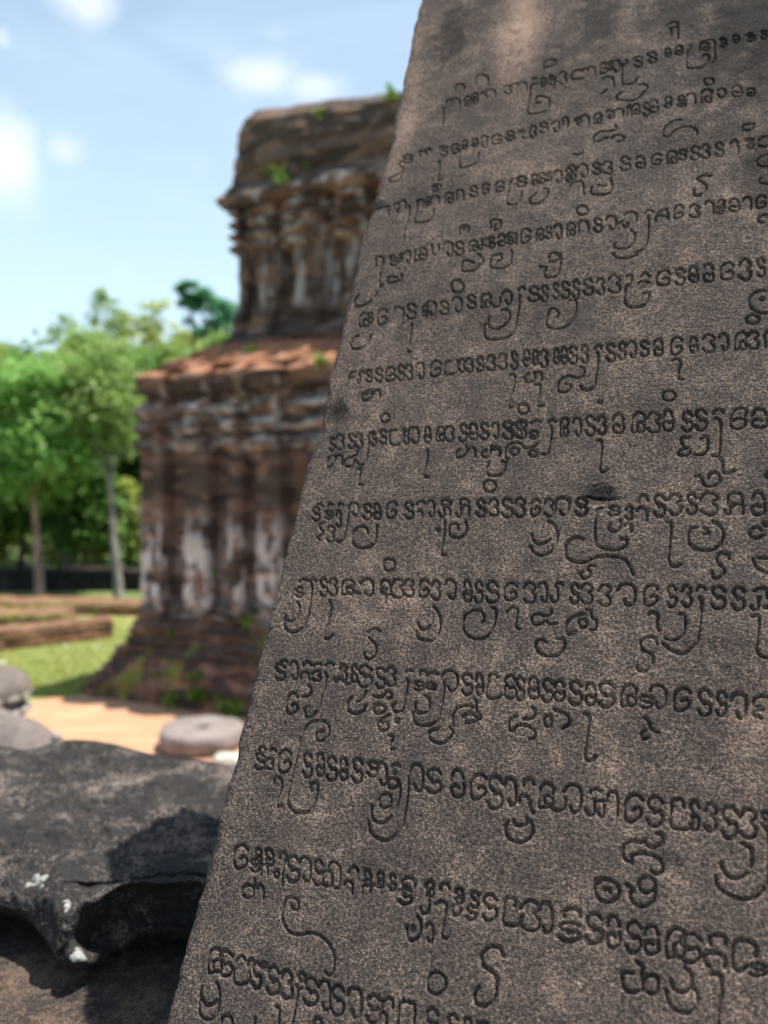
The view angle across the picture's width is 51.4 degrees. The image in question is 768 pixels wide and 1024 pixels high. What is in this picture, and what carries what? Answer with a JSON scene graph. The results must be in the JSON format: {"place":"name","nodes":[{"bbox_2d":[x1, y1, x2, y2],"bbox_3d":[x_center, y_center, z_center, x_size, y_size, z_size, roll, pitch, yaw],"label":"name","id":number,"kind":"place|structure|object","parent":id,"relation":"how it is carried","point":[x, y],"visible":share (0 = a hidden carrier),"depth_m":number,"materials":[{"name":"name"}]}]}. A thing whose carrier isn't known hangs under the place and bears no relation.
{"place":"outdoors","nodes":[
{"label":"outdoors","id":0,"kind":"place"},
{"bbox_2d":[0,593,140,701],"bbox_3d":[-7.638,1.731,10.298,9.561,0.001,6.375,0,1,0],"label":"lawn","id":1,"kind":"structure","parent":0,"point":[31,698],"depth_m":9.60,"materials":[{"name":"green plant"}]},
{"bbox_2d":[0,606,76,625],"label":"brick wall","id":2,"kind":"structure","parent":1,"relation":"on","point":[67,610],"depth_m":11.65,"materials":[{"name":"brown brick"}]},
{"bbox_2d":[0,615,113,651],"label":"brick wall","id":3,"kind":"structure","parent":1,"relation":"on","point":[82,631],"depth_m":10.41,"materials":[{"name":"brown brick"}]},
{"bbox_2d":[0,566,141,590],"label":"enclosure wall","id":4,"kind":"structure","parent":0,"point":[90,578],"depth_m":16.00,"materials":[{"name":"black stone"}]},
{"bbox_2d":[0,505,141,598],"bbox_3d":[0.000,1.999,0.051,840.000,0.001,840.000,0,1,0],"label":"ground","id":5,"kind":"structure","parent":0,"point":[109,594],"depth_m":15.81,"materials":[{"name":"green plant"}]},
{"bbox_2d":[0,344,17,406],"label":"woodland tree","id":6,"kind":"object","parent":5,"relation":"on","point":[3,356],"visible":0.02,"depth_m":20.88,"materials":[{"name":"green plant"}]},
{"bbox_2d":[0,527,31,566],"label":"shrub","id":7,"kind":"object","parent":5,"relation":"on","point":[6,541],"visible":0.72,"depth_m":19.33,"materials":[{"name":"green plant"}]},
{"bbox_2d":[0,329,44,554],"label":"woodland tree","id":8,"kind":"object","parent":5,"relation":"on","point":[26,351],"visible":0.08,"depth_m":23.59,"materials":[{"name":"green plant"}]},
{"bbox_2d":[0,413,53,566],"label":"woodland tree","id":9,"kind":"object","parent":5,"relation":"on","point":[11,521],"visible":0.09,"depth_m":17.56,"materials":[{"name":"green plant"}]},
{"bbox_2d":[18,514,53,563],"bbox_3d":[-8.639,0.699,20.031,1.524,1.633,1.258,1,2,28],"label":"shrub","id":10,"kind":"object","parent":5,"relation":"on","point":[45,546],"visible":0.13,"depth_m":19.86,"materials":[{"name":"green plant"}]},
{"bbox_2d":[34,310,82,348],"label":"woodland tree","id":11,"kind":"object","parent":5,"relation":"on","point":[62,317],"visible":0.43,"depth_m":26.59,"materials":[{"name":"green plant"}]},
{"bbox_2d":[0,343,120,596],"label":"leafy tree","id":12,"kind":"object","parent":5,"relation":"on","point":[25,471],"visible":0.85,"depth_m":14.58,"materials":[{"name":"green plant"}]},
{"bbox_2d":[32,543,89,567],"bbox_3d":[-7.622,1.082,18.986,1.291,1.132,1.304,0,1,0],"label":"shrub","id":13,"kind":"object","parent":5,"relation":"on","point":[59,559],"visible":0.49,"depth_m":18.89,"materials":[{"name":"green plant"}]},
{"bbox_2d":[4,346,124,567],"bbox_3d":[-7.386,-1.119,18.478,3.012,5.350,2.773,0,1,0],"label":"woodland tree","id":14,"kind":"object","parent":5,"relation":"on","point":[66,558],"visible":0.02,"depth_m":18.46,"materials":[{"name":"green plant"}]},
{"bbox_2d":[0,596,142,615],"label":"brick wall","id":15,"kind":"structure","parent":5,"relation":"on","point":[100,610],"depth_m":12.94,"materials":[{"name":"brown brick"}]},
{"bbox_2d":[23,446,133,566],"bbox_3d":[-6.729,-0.051,17.655,2.354,3.259,2.180,0,2,-17],"label":"woodland tree","id":16,"kind":"object","parent":5,"relation":"on","point":[78,520],"visible":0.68,"depth_m":17.12,"materials":[{"name":"green plant"}]},
{"bbox_2d":[19,319,147,562],"bbox_3d":[-8.180,-1.965,21.976,3.572,6.863,3.433,0,1,0],"label":"woodland tree","id":17,"kind":"object","parent":5,"relation":"on","point":[74,336],"visible":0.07,"depth_m":21.46,"materials":[{"name":"green plant"}]},
{"bbox_2d":[37,331,152,597],"bbox_3d":[-5.386,-0.858,15.317,2.319,5.019,2.768,0,1,0],"label":"grey trunk tree","id":18,"kind":"object","parent":5,"relation":"on","point":[112,397],"visible":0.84,"depth_m":14.86,"materials":[{"name":"green plant"}]},
{"bbox_2d":[81,535,122,566],"bbox_3d":[-6.501,0.947,18.493,0.961,1.218,1.016,0,1,0],"label":"shrub","id":19,"kind":"object","parent":5,"relation":"on","point":[100,559],"visible":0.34,"depth_m":18.31,"materials":[{"name":"green plant"}]},
{"bbox_2d":[81,287,132,552],"bbox_3d":[-9.005,-3.006,26.227,1.525,8.722,1.715,-1,2,-41],"label":"woodland tree","id":20,"kind":"object","parent":5,"relation":"on","point":[103,294],"visible":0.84,"depth_m":25.89,"materials":[{"name":"green plant"}]},
{"bbox_2d":[113,476,141,567],"bbox_3d":[-5.726,0.383,18.030,1.069,2.367,1.234,-1,2,-34],"label":"shrub","id":21,"kind":"object","parent":5,"relation":"on","point":[131,515],"visible":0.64,"depth_m":17.88,"materials":[{"name":"green plant"}]},
{"bbox_2d":[117,533,141,567],"bbox_3d":[-5.874,1.052,18.993,1.082,1.177,0.995,0,1,0],"label":"shrub","id":22,"kind":"object","parent":5,"relation":"on","point":[136,564],"visible":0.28,"depth_m":18.87,"materials":[{"name":"green plant"}]},
{"bbox_2d":[96,346,174,566],"bbox_3d":[-6.362,-1.311,20.159,3.639,5.653,3.375,0,1,0],"label":"woodland tree","id":23,"kind":"object","parent":5,"relation":"on","point":[128,468],"visible":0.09,"depth_m":19.63,"materials":[{"name":"green plant"}]},
{"bbox_2d":[107,308,165,537],"bbox_3d":[-8.538,-2.752,27.122,2.501,8.169,2.246,0,1,0],"label":"woodland tree","id":24,"kind":"object","parent":5,"relation":"on","point":[119,318],"visible":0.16,"depth_m":26.94,"materials":[{"name":"green plant"}]},
{"bbox_2d":[113,334,196,403],"bbox_3d":[-5.998,-1.859,22.954,3.777,6.597,3.291,0,1,0],"label":"woodland tree","id":25,"kind":"object","parent":5,"relation":"on","point":[164,350],"visible":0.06,"depth_m":22.54,"materials":[{"name":"green plant"}]},
{"bbox_2d":[124,295,190,351],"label":"woodland tree","id":26,"kind":"object","parent":5,"relation":"on","point":[154,305],"visible":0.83,"depth_m":25.80,"materials":[{"name":"green plant"}]},
{"bbox_2d":[150,329,206,357],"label":"woodland tree","id":27,"kind":"object","parent":5,"relation":"on","point":[198,343],"visible":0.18,"depth_m":26.55,"materials":[{"name":"green plant"}]},
{"bbox_2d":[173,279,208,353],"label":"woodland tree","id":28,"kind":"object","parent":5,"relation":"on","point":[182,287],"visible":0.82,"depth_m":23.86,"materials":[{"name":"green plant"}]},
{"bbox_2d":[181,283,222,348],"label":"woodland tree","id":29,"kind":"object","parent":5,"relation":"on","point":[207,297],"visible":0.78,"depth_m":23.87,"materials":[{"name":"green plant"}]},
{"bbox_2d":[188,324,232,355],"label":"woodland tree","id":30,"kind":"object","parent":5,"relation":"on","point":[218,338],"visible":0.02,"depth_m":20.57,"materials":[{"name":"green plant"}]},
{"bbox_2d":[205,297,237,336],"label":"woodland tree","id":31,"kind":"object","parent":5,"relation":"on","point":[224,314],"visible":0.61,"depth_m":23.71,"materials":[{"name":"green plant"}]},
{"bbox_2d":[79,91,402,717],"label":"brick temple","id":32,"kind":"structure","parent":5,"relation":"on","point":[229,432],"depth_m":7.64,"materials":[{"name":"brown brick"}]},
{"bbox_2d":[148,670,164,684],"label":"weed tuft","id":33,"kind":"object","parent":32,"relation":"on","point":[155,673],"visible":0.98,"depth_m":7.55,"materials":[{"name":"green plant"}]},
{"bbox_2d":[160,630,173,640],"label":"weed tuft","id":34,"kind":"object","parent":32,"relation":"on","point":[168,633],"visible":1,"depth_m":7.74,"materials":[{"name":"green plant"}]},
{"bbox_2d":[180,685,205,708],"bbox_3d":[-1.698,1.675,7.278,0.242,0.226,0.285,1,2,33],"label":"weed tuft","id":35,"kind":"object","parent":32,"relation":"on","point":[194,694],"visible":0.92,"depth_m":7.26,"materials":[{"name":"green plant"}]},
{"bbox_2d":[185,670,202,681],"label":"weed tuft","id":36,"kind":"object","parent":32,"relation":"on","point":[195,677],"visible":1,"depth_m":7.38,"materials":[{"name":"green plant"}]},
{"bbox_2d":[240,611,255,628],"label":"weed tuft","id":37,"kind":"object","parent":32,"relation":"on","point":[248,621],"visible":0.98,"depth_m":7.33,"materials":[{"name":"green plant"}]},
{"bbox_2d":[243,343,257,352],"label":"weed tuft","id":38,"kind":"object","parent":32,"relation":"on","point":[249,348],"visible":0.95,"depth_m":7.64,"materials":[{"name":"green plant"}]},
{"bbox_2d":[264,165,271,177],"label":"weed tuft","id":39,"kind":"object","parent":32,"relation":"on","point":[268,172],"visible":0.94,"depth_m":8.00,"materials":[{"name":"green plant"}]},
{"bbox_2d":[268,162,290,183],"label":"weed tuft","id":40,"kind":"object","parent":32,"relation":"on","point":[284,176],"visible":0.98,"depth_m":7.83,"materials":[{"name":"green plant"}]},
{"bbox_2d":[308,350,328,368],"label":"weed tuft","id":41,"kind":"object","parent":32,"relation":"on","point":[321,357],"visible":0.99,"depth_m":6.97,"materials":[{"name":"green plant"}]},
{"bbox_2d":[312,104,325,119],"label":"weed tuft","id":42,"kind":"object","parent":32,"relation":"on","point":[317,112],"visible":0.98,"depth_m":7.78,"materials":[{"name":"green plant"}]},
{"bbox_2d":[376,81,402,107],"bbox_3d":[0.059,-3.897,7.474,0.243,0.220,0.224,0,2,16],"label":"weed tuft","id":43,"kind":"object","parent":32,"relation":"on","point":[391,93],"visible":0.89,"depth_m":7.46,"materials":[{"name":"green plant"}]},
{"bbox_2d":[0,916,187,1023],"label":"stone slab","id":44,"kind":"structure","parent":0,"point":[40,983],"depth_m":1.25,"materials":[{"name":"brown stone"}]},
{"bbox_2d":[0,740,235,970],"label":"carved block","id":45,"kind":"object","parent":44,"relation":"on","point":[106,850],"depth_m":1.47,"materials":[{"name":"black stone"}]},
{"bbox_2d":[168,0,767,1023],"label":"stele","id":46,"kind":"object","parent":44,"relation":"on","point":[502,756],"visible":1,"depth_m":0.88,"materials":[{"name":"stone"}]},
{"bbox_2d":[24,696,245,760],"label":"sand path","id":47,"kind":"structure","parent":0,"point":[133,725],"depth_m":6.98,"materials":[{"name":"beige sand"}]},
{"bbox_2d":[0,666,32,715],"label":"lotus pedestal","id":48,"kind":"object","parent":47,"relation":"on","point":[16,689],"visible":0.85,"depth_m":4.25,"materials":[{"name":"grey stone"}]},
{"bbox_2d":[0,707,53,749],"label":"boulder","id":49,"kind":"object","parent":47,"relation":"on","point":[17,731],"visible":0.1,"depth_m":3.30,"materials":[{"name":"grey stone"}]},
{"bbox_2d":[50,733,62,741],"bbox_3d":[-1.354,0.932,3.301,0.051,0.040,0.048,0,1,0],"label":"pale stone","id":50,"kind":"object","parent":47,"relation":"on","point":[54,737],"visible":0.91,"depth_m":3.28,"materials":[{"name":"white stone"}]},
{"bbox_2d":[161,690,181,710],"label":"weed tuft","id":51,"kind":"object","parent":47,"relation":"on","point":[168,699],"visible":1,"depth_m":7.30,"materials":[{"name":"green plant"}]},
{"bbox_2d":[158,716,243,757],"bbox_3d":[-1.430,1.756,6.249,0.656,0.182,0.655,0,1,0],"label":"round stone","id":52,"kind":"object","parent":47,"relation":"on","point":[198,737],"visible":0.97,"depth_m":6.05,"materials":[{"name":"grey stone"}]},
{"bbox_2d":[211,752,238,763],"bbox_3d":[-1.134,1.820,5.849,0.264,0.100,0.197,0,1,0],"label":"flat stone","id":53,"kind":"object","parent":47,"relation":"on","point":[227,757],"visible":0.4,"depth_m":5.78,"materials":[{"name":"stone"}]},
{"bbox_2d":[216,699,242,717],"bbox_3d":[-1.365,1.753,7.104,0.252,0.202,0.268,-1,2,-33],"label":"weed tuft","id":54,"kind":"object","parent":47,"relation":"on","point":[231,705],"visible":0.94,"depth_m":7.08,"materials":[{"name":"green plant"}]},
{"bbox_2d":[0,0,421,359],"label":"sky","id":55,"kind":"structure","parent":0,"point":[121,121],"materials":[{"name":"blue"}]}
]}

